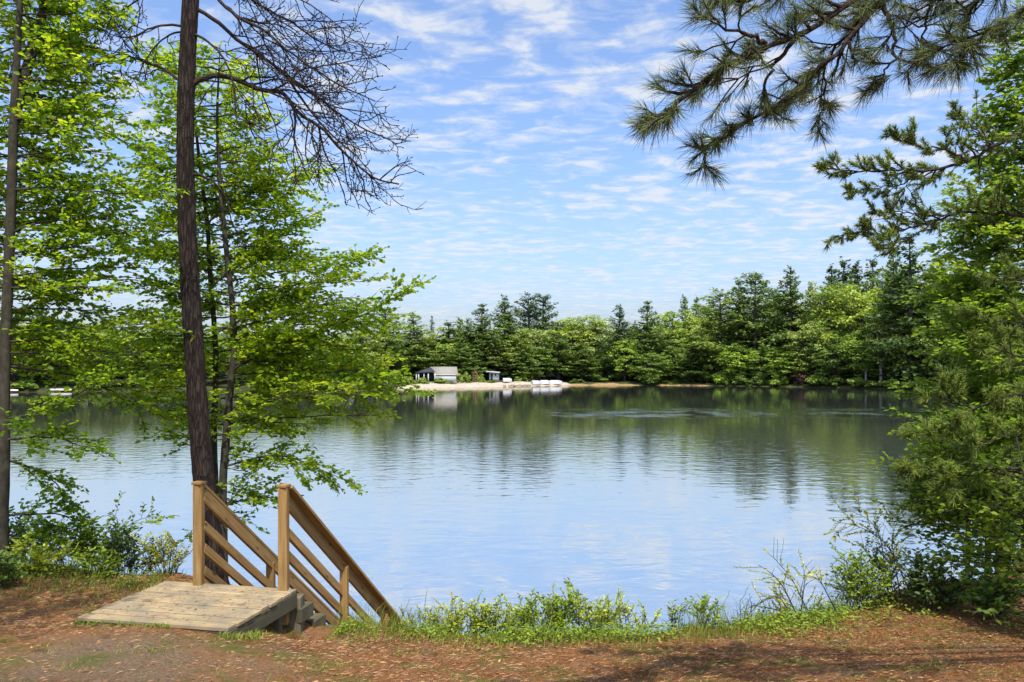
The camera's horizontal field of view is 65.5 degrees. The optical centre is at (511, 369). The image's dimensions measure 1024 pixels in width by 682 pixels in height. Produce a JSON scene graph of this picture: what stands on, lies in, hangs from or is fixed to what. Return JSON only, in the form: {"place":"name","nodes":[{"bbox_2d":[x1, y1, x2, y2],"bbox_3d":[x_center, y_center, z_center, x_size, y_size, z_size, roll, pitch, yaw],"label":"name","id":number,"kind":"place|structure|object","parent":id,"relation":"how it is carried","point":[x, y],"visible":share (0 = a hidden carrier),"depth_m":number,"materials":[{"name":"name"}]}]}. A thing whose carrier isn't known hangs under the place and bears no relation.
{"place":"outdoors","nodes":[
{"label":"outdoors","id":0,"kind":"place"},
{"bbox_2d":[394,381,570,388],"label":"beach","id":1,"kind":"structure","parent":0,"point":[437,385],"depth_m":213.73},
{"bbox_2d":[0,563,1023,681],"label":"ground","id":2,"kind":"structure","parent":0,"point":[129,659],"depth_m":6.36,"materials":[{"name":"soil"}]},
{"bbox_2d":[0,544,32,588],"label":"bank shrub","id":3,"kind":"object","parent":2,"relation":"on","point":[9,566],"visible":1,"depth_m":8.61,"materials":[{"name":"green plant"}]},
{"bbox_2d":[9,501,63,565],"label":"bank shrub","id":4,"kind":"object","parent":2,"relation":"on","point":[18,526],"visible":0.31,"depth_m":9.59,"materials":[{"name":"green plant"}]},
{"bbox_2d":[4,531,79,574],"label":"bank shrub","id":5,"kind":"object","parent":2,"relation":"on","point":[35,552],"visible":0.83,"depth_m":9.15,"materials":[{"name":"green plant"}]},
{"bbox_2d":[20,516,106,568],"bbox_3d":[-5.470,2.126,9.695,1.068,0.701,0.509,0,0,-8],"label":"bank shrub","id":6,"kind":"object","parent":2,"relation":"on","point":[82,543],"visible":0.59,"depth_m":9.67,"materials":[{"name":"green plant"}]},
{"bbox_2d":[0,561,186,611],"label":"grass","id":7,"kind":"structure","parent":2,"relation":"on","point":[108,579],"depth_m":8.82,"materials":[{"name":"plant"}]},
{"bbox_2d":[69,542,128,576],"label":"bank shrub","id":8,"kind":"object","parent":2,"relation":"on","point":[102,565],"visible":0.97,"depth_m":9.15,"materials":[{"name":"green plant"}]},
{"bbox_2d":[0,0,214,572],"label":"beech tree","id":9,"kind":"object","parent":2,"relation":"on","point":[52,52],"visible":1,"depth_m":9.35,"materials":[{"name":"green plant"}]},
{"bbox_2d":[75,491,179,569],"bbox_3d":[-4.740,2.049,9.782,1.195,1.089,0.573,0,0,14],"label":"leafy sapling","id":10,"kind":"object","parent":2,"relation":"on","point":[126,523],"visible":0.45,"depth_m":9.76,"materials":[{"name":"green plant"}]},
{"bbox_2d":[95,519,165,574],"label":"bank shrub","id":11,"kind":"object","parent":2,"relation":"on","point":[127,540],"visible":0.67,"depth_m":9.52,"materials":[{"name":"green plant"}]},
{"bbox_2d":[132,530,192,572],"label":"bank shrub","id":12,"kind":"object","parent":2,"relation":"on","point":[175,561],"visible":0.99,"depth_m":9.28,"materials":[{"name":"green plant"}]},
{"bbox_2d":[73,620,280,640],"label":"grass","id":13,"kind":"structure","parent":2,"relation":"on","point":[229,636],"depth_m":6.84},
{"bbox_2d":[78,481,403,635],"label":"wooden staircase","id":14,"kind":"structure","parent":2,"relation":"on","point":[297,604],"depth_m":8.04,"materials":[{"name":"wood"}]},
{"bbox_2d":[99,585,285,624],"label":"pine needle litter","id":15,"kind":"object","parent":14,"relation":"on","point":[134,615],"visible":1,"depth_m":7.38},
{"bbox_2d":[67,0,424,582],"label":"pine tree","id":16,"kind":"object","parent":2,"relation":"on","point":[198,413],"visible":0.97,"depth_m":9.51,"materials":[{"name":"brown plant"}]},
{"bbox_2d":[81,34,436,578],"bbox_3d":[-3.553,-0.651,11.214,5.119,8.312,3.150,0,0,0],"label":"beech tree","id":17,"kind":"object","parent":2,"relation":"on","point":[258,350],"visible":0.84,"depth_m":11.01,"materials":[{"name":"green plant"}]},
{"bbox_2d":[398,589,469,627],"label":"bank shrub","id":18,"kind":"object","parent":2,"relation":"on","point":[437,610],"visible":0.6,"depth_m":7.72,"materials":[{"name":"green plant"}]},
{"bbox_2d":[419,597,500,636],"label":"bank shrub","id":19,"kind":"object","parent":2,"relation":"on","point":[457,616],"visible":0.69,"depth_m":7.64,"materials":[{"name":"green plant"}]},
{"bbox_2d":[3,559,979,645],"bbox_3d":[-1.151,2.468,8.487,12.671,0.484,3.089,0,0,4],"label":"ground cover","id":20,"kind":"object","parent":2,"relation":"on","point":[638,628],"visible":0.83,"depth_m":7.49,"materials":[{"name":"green plant"}]},
{"bbox_2d":[457,590,556,633],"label":"bank shrub","id":21,"kind":"object","parent":2,"relation":"on","point":[498,616],"visible":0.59,"depth_m":7.62,"materials":[{"name":"green plant"}]},
{"bbox_2d":[0,603,1023,681],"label":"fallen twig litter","id":22,"kind":"object","parent":2,"relation":"on","point":[566,635],"visible":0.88,"depth_m":6.71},
{"bbox_2d":[486,577,592,630],"bbox_3d":[0.242,2.299,7.640,1.082,0.539,0.563,0,0,0],"label":"bank shrub","id":23,"kind":"object","parent":2,"relation":"on","point":[567,604],"visible":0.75,"depth_m":7.61,"materials":[{"name":"green plant"}]},
{"bbox_2d":[321,606,850,659],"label":"grass","id":24,"kind":"structure","parent":2,"relation":"on","point":[732,625],"depth_m":7.33,"materials":[{"name":"plant"}]},
{"bbox_2d":[546,582,639,630],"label":"bank shrub","id":25,"kind":"object","parent":2,"relation":"on","point":[603,610],"visible":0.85,"depth_m":7.53,"materials":[{"name":"green plant"}]},
{"bbox_2d":[321,575,893,641],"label":"tall grass","id":26,"kind":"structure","parent":2,"relation":"on","point":[721,620],"depth_m":7.53,"materials":[{"name":"plant"}]},
{"bbox_2d":[594,594,661,633],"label":"bank shrub","id":27,"kind":"object","parent":2,"relation":"on","point":[643,618],"visible":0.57,"depth_m":7.56,"materials":[{"name":"green plant"}]},
{"bbox_2d":[658,598,693,630],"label":"bank shrub","id":28,"kind":"object","parent":2,"relation":"on","point":[672,613],"visible":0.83,"depth_m":7.59,"materials":[{"name":"green plant"}]},
{"bbox_2d":[680,592,728,627],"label":"bank shrub","id":29,"kind":"object","parent":2,"relation":"on","point":[704,605],"visible":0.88,"depth_m":7.60,"materials":[{"name":"green plant"}]},
{"bbox_2d":[733,539,843,617],"bbox_3d":[2.716,2.135,7.835,1.068,0.938,0.579,0,0,14],"label":"twiggy shrub","id":30,"kind":"object","parent":2,"relation":"on","point":[779,600],"visible":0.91,"depth_m":7.89,"materials":[{"name":"green plant"}]},
{"bbox_2d":[621,0,1023,194],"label":"pine tree","id":31,"kind":"object","parent":2,"relation":"on","point":[864,11],"visible":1,"depth_m":4.01,"materials":[{"name":"green plant"}]},
{"bbox_2d":[824,543,901,609],"bbox_3d":[3.657,2.154,8.201,0.876,0.702,0.535,0,0,0],"label":"bank shrub","id":32,"kind":"object","parent":2,"relation":"on","point":[856,580],"visible":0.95,"depth_m":8.17,"materials":[{"name":"green plant"}]},
{"bbox_2d":[823,497,929,600],"bbox_3d":[3.801,1.910,8.378,1.208,1.142,0.617,0,0,0],"label":"twiggy shrub","id":33,"kind":"object","parent":2,"relation":"on","point":[893,559],"visible":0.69,"depth_m":8.34,"materials":[{"name":"green plant"}]},
{"bbox_2d":[811,87,1023,522],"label":"pine tree","id":34,"kind":"object","parent":2,"relation":"on","point":[946,476],"visible":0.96,"depth_m":9.16,"materials":[{"name":"green plant"}]},
{"bbox_2d":[870,411,1007,576],"bbox_3d":[5.086,1.658,9.520,1.264,2.302,1.276,0,0,0],"label":"leafy shrub","id":35,"kind":"object","parent":2,"relation":"on","point":[937,530],"visible":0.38,"depth_m":9.59,"materials":[{"name":"green plant"}]},
{"bbox_2d":[896,547,983,612],"bbox_3d":[4.262,2.122,8.002,0.823,0.662,0.596,0,0,0],"label":"bank shrub","id":36,"kind":"object","parent":2,"relation":"on","point":[921,583],"visible":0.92,"depth_m":7.95,"materials":[{"name":"green plant"}]},
{"bbox_2d":[881,0,1023,558],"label":"maple tree","id":37,"kind":"object","parent":2,"relation":"on","point":[991,302],"visible":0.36,"depth_m":13.29,"materials":[{"name":"green plant"}]},
{"bbox_2d":[887,391,1023,596],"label":"leafy shrub","id":38,"kind":"object","parent":2,"relation":"on","point":[943,452],"visible":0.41,"depth_m":8.79,"materials":[{"name":"green plant"}]},
{"bbox_2d":[906,158,1023,572],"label":"maple tree","id":39,"kind":"object","parent":2,"relation":"on","point":[926,276],"visible":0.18,"depth_m":15.41,"materials":[{"name":"green plant"}]},
{"bbox_2d":[928,437,1023,625],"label":"leafy shrub","id":40,"kind":"object","parent":2,"relation":"on","point":[1003,539],"visible":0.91,"depth_m":7.63,"materials":[{"name":"green plant"}]},
{"bbox_2d":[951,559,1023,619],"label":"bank shrub","id":41,"kind":"object","parent":2,"relation":"on","point":[1001,597],"visible":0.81,"depth_m":7.62,"materials":[{"name":"green plant"}]},
{"bbox_2d":[0,0,1023,346],"label":"sky","id":42,"kind":"structure","parent":0,"point":[529,183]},
{"bbox_2d":[9,385,1020,635],"bbox_3d":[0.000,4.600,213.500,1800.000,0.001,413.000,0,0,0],"label":"lake","id":43,"kind":"structure","parent":0,"point":[653,499],"depth_m":31.09,"materials":[{"name":"liquid"}]},
{"bbox_2d":[10,348,1023,392],"bbox_3d":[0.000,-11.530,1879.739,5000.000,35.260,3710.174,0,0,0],"label":"shore","id":44,"kind":"structure","parent":0,"point":[224,381],"depth_m":208.34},
{"bbox_2d":[10,379,37,388],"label":"shore bush","id":45,"kind":"object","parent":44,"relation":"on","point":[24,383],"visible":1,"depth_m":163.06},
{"bbox_2d":[10,321,50,382],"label":"leafy tree","id":46,"kind":"object","parent":44,"relation":"on","point":[14,374],"visible":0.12,"depth_m":166.20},
{"bbox_2d":[35,322,109,384],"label":"leafy tree","id":47,"kind":"object","parent":44,"relation":"on","point":[93,356],"visible":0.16,"depth_m":173.38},
{"bbox_2d":[90,324,176,385],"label":"leafy tree","id":48,"kind":"object","parent":44,"relation":"on","point":[137,358],"visible":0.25,"depth_m":176.62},
{"bbox_2d":[161,332,229,378],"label":"leafy tree","id":49,"kind":"object","parent":44,"relation":"on","point":[224,347],"visible":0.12,"depth_m":186.78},
{"bbox_2d":[333,330,393,378],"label":"leafy tree","id":50,"kind":"object","parent":44,"relation":"on","point":[370,353],"visible":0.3,"depth_m":203.22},
{"bbox_2d":[353,309,417,380],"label":"pine tree","id":51,"kind":"object","parent":44,"relation":"on","point":[389,342],"visible":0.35,"depth_m":213.22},
{"bbox_2d":[395,340,436,371],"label":"leafy tree","id":52,"kind":"object","parent":44,"relation":"on","point":[415,354],"visible":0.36,"depth_m":226.47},
{"bbox_2d":[387,312,445,378],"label":"pine tree","id":53,"kind":"object","parent":44,"relation":"on","point":[412,334],"visible":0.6,"depth_m":227.00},
{"bbox_2d":[399,349,440,372],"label":"leafy tree","id":54,"kind":"object","parent":44,"relation":"on","point":[433,361],"visible":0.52,"depth_m":225.84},
{"bbox_2d":[415,367,458,382],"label":"lake house","id":55,"kind":"structure","parent":44,"relation":"on","point":[431,374],"depth_m":214.81,"materials":[{"name":"white paint"}]},
{"bbox_2d":[417,327,456,366],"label":"leafy tree","id":56,"kind":"object","parent":44,"relation":"on","point":[433,341],"visible":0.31,"depth_m":232.79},
{"bbox_2d":[424,347,468,367],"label":"leafy tree","id":57,"kind":"object","parent":44,"relation":"on","point":[445,352],"visible":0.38,"depth_m":228.70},
{"bbox_2d":[433,320,465,365],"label":"spruce tree","id":58,"kind":"object","parent":44,"relation":"on","point":[449,330],"visible":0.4,"depth_m":235.54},
{"bbox_2d":[440,339,482,378],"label":"pine tree","id":59,"kind":"object","parent":44,"relation":"on","point":[461,358],"visible":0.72,"depth_m":223.76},
{"bbox_2d":[450,318,492,375],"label":"pine tree","id":60,"kind":"object","parent":44,"relation":"on","point":[470,330],"visible":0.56,"depth_m":233.95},
{"bbox_2d":[453,303,515,377],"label":"pine tree","id":61,"kind":"object","parent":44,"relation":"on","point":[483,336],"visible":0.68,"depth_m":236.30,"materials":[{"name":"plant"}]},
{"bbox_2d":[484,293,526,376],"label":"pine tree","id":62,"kind":"object","parent":44,"relation":"on","point":[507,316],"visible":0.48,"depth_m":247.97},
{"bbox_2d":[485,348,526,377],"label":"leafy tree","id":63,"kind":"object","parent":44,"relation":"on","point":[501,371],"visible":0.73,"depth_m":235.53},
{"bbox_2d":[485,327,535,376],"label":"leafy tree","id":64,"kind":"object","parent":44,"relation":"on","point":[525,340],"visible":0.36,"depth_m":240.14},
{"bbox_2d":[504,345,544,379],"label":"pine tree","id":65,"kind":"object","parent":44,"relation":"on","point":[521,363],"visible":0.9,"depth_m":234.36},
{"bbox_2d":[508,292,554,375],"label":"pine tree","id":66,"kind":"object","parent":44,"relation":"on","point":[528,307],"visible":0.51,"depth_m":254.99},
{"bbox_2d":[511,328,557,374],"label":"leafy tree","id":67,"kind":"object","parent":44,"relation":"on","point":[535,340],"visible":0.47,"depth_m":245.01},
{"bbox_2d":[517,293,568,377],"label":"pine tree","id":68,"kind":"object","parent":44,"relation":"on","point":[548,308],"visible":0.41,"depth_m":260.17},
{"bbox_2d":[525,346,560,379],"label":"leafy tree","id":69,"kind":"object","parent":44,"relation":"on","point":[547,367],"visible":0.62,"depth_m":240.88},
{"bbox_2d":[532,333,583,379],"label":"leafy tree","id":70,"kind":"object","parent":44,"relation":"on","point":[561,340],"visible":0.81,"depth_m":243.14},
{"bbox_2d":[544,315,601,370],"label":"leafy tree","id":71,"kind":"object","parent":44,"relation":"on","point":[565,332],"visible":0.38,"depth_m":257.46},
{"bbox_2d":[557,341,602,380],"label":"pine tree","id":72,"kind":"object","parent":44,"relation":"on","point":[585,355],"visible":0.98,"depth_m":241.52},
{"bbox_2d":[567,315,616,377],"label":"leafy tree","id":73,"kind":"object","parent":44,"relation":"on","point":[595,323],"visible":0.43,"depth_m":255.74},
{"bbox_2d":[584,355,616,377],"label":"leafy tree","id":74,"kind":"object","parent":44,"relation":"on","point":[605,371],"visible":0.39,"depth_m":248.71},
{"bbox_2d":[596,304,641,380],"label":"pine tree","id":75,"kind":"object","parent":44,"relation":"on","point":[620,329],"visible":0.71,"depth_m":244.58,"materials":[{"name":"plant"}]},
{"bbox_2d":[603,338,642,380],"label":"leafy tree","id":76,"kind":"object","parent":44,"relation":"on","point":[624,357],"visible":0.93,"depth_m":240.77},
{"bbox_2d":[614,301,677,379],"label":"pine tree","id":77,"kind":"object","parent":44,"relation":"on","point":[647,337],"visible":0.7,"depth_m":243.82,"materials":[{"name":"plant"}]},
{"bbox_2d":[636,371,661,383],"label":"shore bush","id":78,"kind":"object","parent":44,"relation":"on","point":[648,378],"visible":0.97,"depth_m":234.16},
{"bbox_2d":[631,353,674,376],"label":"leafy tree","id":79,"kind":"object","parent":44,"relation":"on","point":[653,365],"visible":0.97,"depth_m":235.60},
{"bbox_2d":[651,339,691,380],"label":"leafy tree","id":80,"kind":"object","parent":44,"relation":"on","point":[678,351],"visible":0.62,"depth_m":241.87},
{"bbox_2d":[641,309,704,378],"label":"leafy tree","id":81,"kind":"object","parent":44,"relation":"on","point":[667,324],"visible":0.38,"depth_m":252.36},
{"bbox_2d":[668,345,717,381],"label":"pine tree","id":82,"kind":"object","parent":44,"relation":"on","point":[692,368],"visible":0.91,"depth_m":234.44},
{"bbox_2d":[676,312,716,361],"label":"leafy tree","id":83,"kind":"object","parent":44,"relation":"on","point":[690,316],"visible":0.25,"depth_m":250.87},
{"bbox_2d":[686,287,755,370],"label":"pine tree","id":84,"kind":"object","parent":44,"relation":"on","point":[717,314],"visible":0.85,"depth_m":231.09,"materials":[{"name":"plant"}]},
{"bbox_2d":[712,371,730,384],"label":"shore bush","id":85,"kind":"object","parent":44,"relation":"on","point":[719,377],"visible":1,"depth_m":226.16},
{"bbox_2d":[714,340,756,379],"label":"leafy tree","id":86,"kind":"object","parent":44,"relation":"on","point":[733,368],"visible":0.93,"depth_m":224.79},
{"bbox_2d":[710,280,764,377],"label":"pine tree","id":87,"kind":"object","parent":44,"relation":"on","point":[738,287],"visible":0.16,"depth_m":235.84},
{"bbox_2d":[712,271,785,377],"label":"pine tree","id":88,"kind":"object","parent":44,"relation":"on","point":[754,303],"visible":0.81,"depth_m":227.41,"materials":[{"name":"plant"}]},
{"bbox_2d":[745,372,772,385],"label":"shore bush","id":89,"kind":"object","parent":44,"relation":"on","point":[758,378],"visible":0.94,"depth_m":219.91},
{"bbox_2d":[746,345,789,378],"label":"leafy tree","id":90,"kind":"object","parent":44,"relation":"on","point":[757,359],"visible":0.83,"depth_m":219.95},
{"bbox_2d":[742,299,798,354],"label":"leafy tree","id":91,"kind":"object","parent":44,"relation":"on","point":[761,319],"visible":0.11,"depth_m":232.99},
{"bbox_2d":[769,374,789,385],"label":"shore bush","id":92,"kind":"object","parent":44,"relation":"on","point":[778,380],"visible":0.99,"depth_m":215.71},
{"bbox_2d":[759,349,811,379],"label":"leafy tree","id":93,"kind":"object","parent":44,"relation":"on","point":[789,370],"visible":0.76,"depth_m":215.78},
{"bbox_2d":[756,265,817,381],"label":"pine tree","id":94,"kind":"object","parent":44,"relation":"on","point":[788,297],"visible":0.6,"depth_m":221.73,"materials":[{"name":"plant"}]},
{"bbox_2d":[780,321,829,374],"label":"leafy tree","id":95,"kind":"object","parent":44,"relation":"on","point":[793,336],"visible":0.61,"depth_m":213.51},
{"bbox_2d":[792,281,829,340],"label":"leafy tree","id":96,"kind":"object","parent":44,"relation":"on","point":[811,292],"visible":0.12,"depth_m":228.84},
{"bbox_2d":[785,321,845,376],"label":"leafy tree","id":97,"kind":"object","parent":44,"relation":"on","point":[816,348],"visible":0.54,"depth_m":212.11,"materials":[{"name":"plant"}]},
{"bbox_2d":[804,373,828,385],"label":"shore bush","id":98,"kind":"object","parent":44,"relation":"on","point":[817,379],"visible":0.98,"depth_m":208.12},
{"bbox_2d":[804,282,866,357],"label":"leafy tree","id":99,"kind":"object","parent":44,"relation":"on","point":[830,294],"visible":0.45,"depth_m":217.48,"materials":[{"name":"plant"}]},
{"bbox_2d":[809,334,861,379],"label":"leafy tree","id":100,"kind":"object","parent":44,"relation":"on","point":[836,366],"visible":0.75,"depth_m":206.33,"materials":[{"name":"plant"}]},
{"bbox_2d":[824,375,848,385],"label":"shore bush","id":101,"kind":"object","parent":44,"relation":"on","point":[834,380],"visible":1,"depth_m":203.88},
{"bbox_2d":[833,256,861,307],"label":"spruce tree","id":102,"kind":"object","parent":44,"relation":"on","point":[844,276],"visible":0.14,"depth_m":238.80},
{"bbox_2d":[842,260,863,300],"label":"spruce tree","id":103,"kind":"object","parent":44,"relation":"on","point":[855,271],"visible":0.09,"depth_m":234.84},
{"bbox_2d":[818,285,900,376],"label":"leafy tree","id":104,"kind":"object","parent":44,"relation":"on","point":[860,308],"visible":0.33,"depth_m":209.65,"materials":[{"name":"plant"}]},
{"bbox_2d":[833,328,886,379],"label":"leafy tree","id":105,"kind":"object","parent":44,"relation":"on","point":[850,350],"visible":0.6,"depth_m":200.90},
{"bbox_2d":[849,341,876,379],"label":"birch tree","id":106,"kind":"object","parent":44,"relation":"on","point":[865,367],"visible":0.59,"depth_m":199.71,"materials":[{"name":"green plant"}]},
{"bbox_2d":[856,254,885,322],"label":"spruce tree","id":107,"kind":"object","parent":44,"relation":"on","point":[873,273],"visible":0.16,"depth_m":226.94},
{"bbox_2d":[861,267,896,369],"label":"pine tree","id":108,"kind":"object","parent":44,"relation":"on","point":[875,280],"visible":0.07,"depth_m":221.08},
{"bbox_2d":[862,318,899,382],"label":"birch tree","id":109,"kind":"object","parent":44,"relation":"on","point":[873,329],"visible":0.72,"depth_m":195.37,"materials":[{"name":"green plant"}]},
{"bbox_2d":[859,247,917,382],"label":"pine tree","id":110,"kind":"object","parent":44,"relation":"on","point":[901,314],"visible":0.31,"depth_m":198.76,"materials":[{"name":"plant"}]},
{"bbox_2d":[856,237,951,383],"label":"pine tree","id":111,"kind":"object","parent":44,"relation":"on","point":[910,323],"visible":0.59,"depth_m":191.99,"materials":[{"name":"plant"}]},
{"bbox_2d":[882,321,942,377],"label":"leafy tree","id":112,"kind":"object","parent":44,"relation":"on","point":[898,363],"visible":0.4,"depth_m":191.55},
{"bbox_2d":[906,316,960,382],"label":"leafy tree","id":113,"kind":"object","parent":44,"relation":"on","point":[929,342],"visible":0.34,"depth_m":184.88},
{"bbox_2d":[914,259,963,370],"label":"leafy tree","id":114,"kind":"object","parent":44,"relation":"on","point":[928,268],"visible":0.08,"depth_m":189.54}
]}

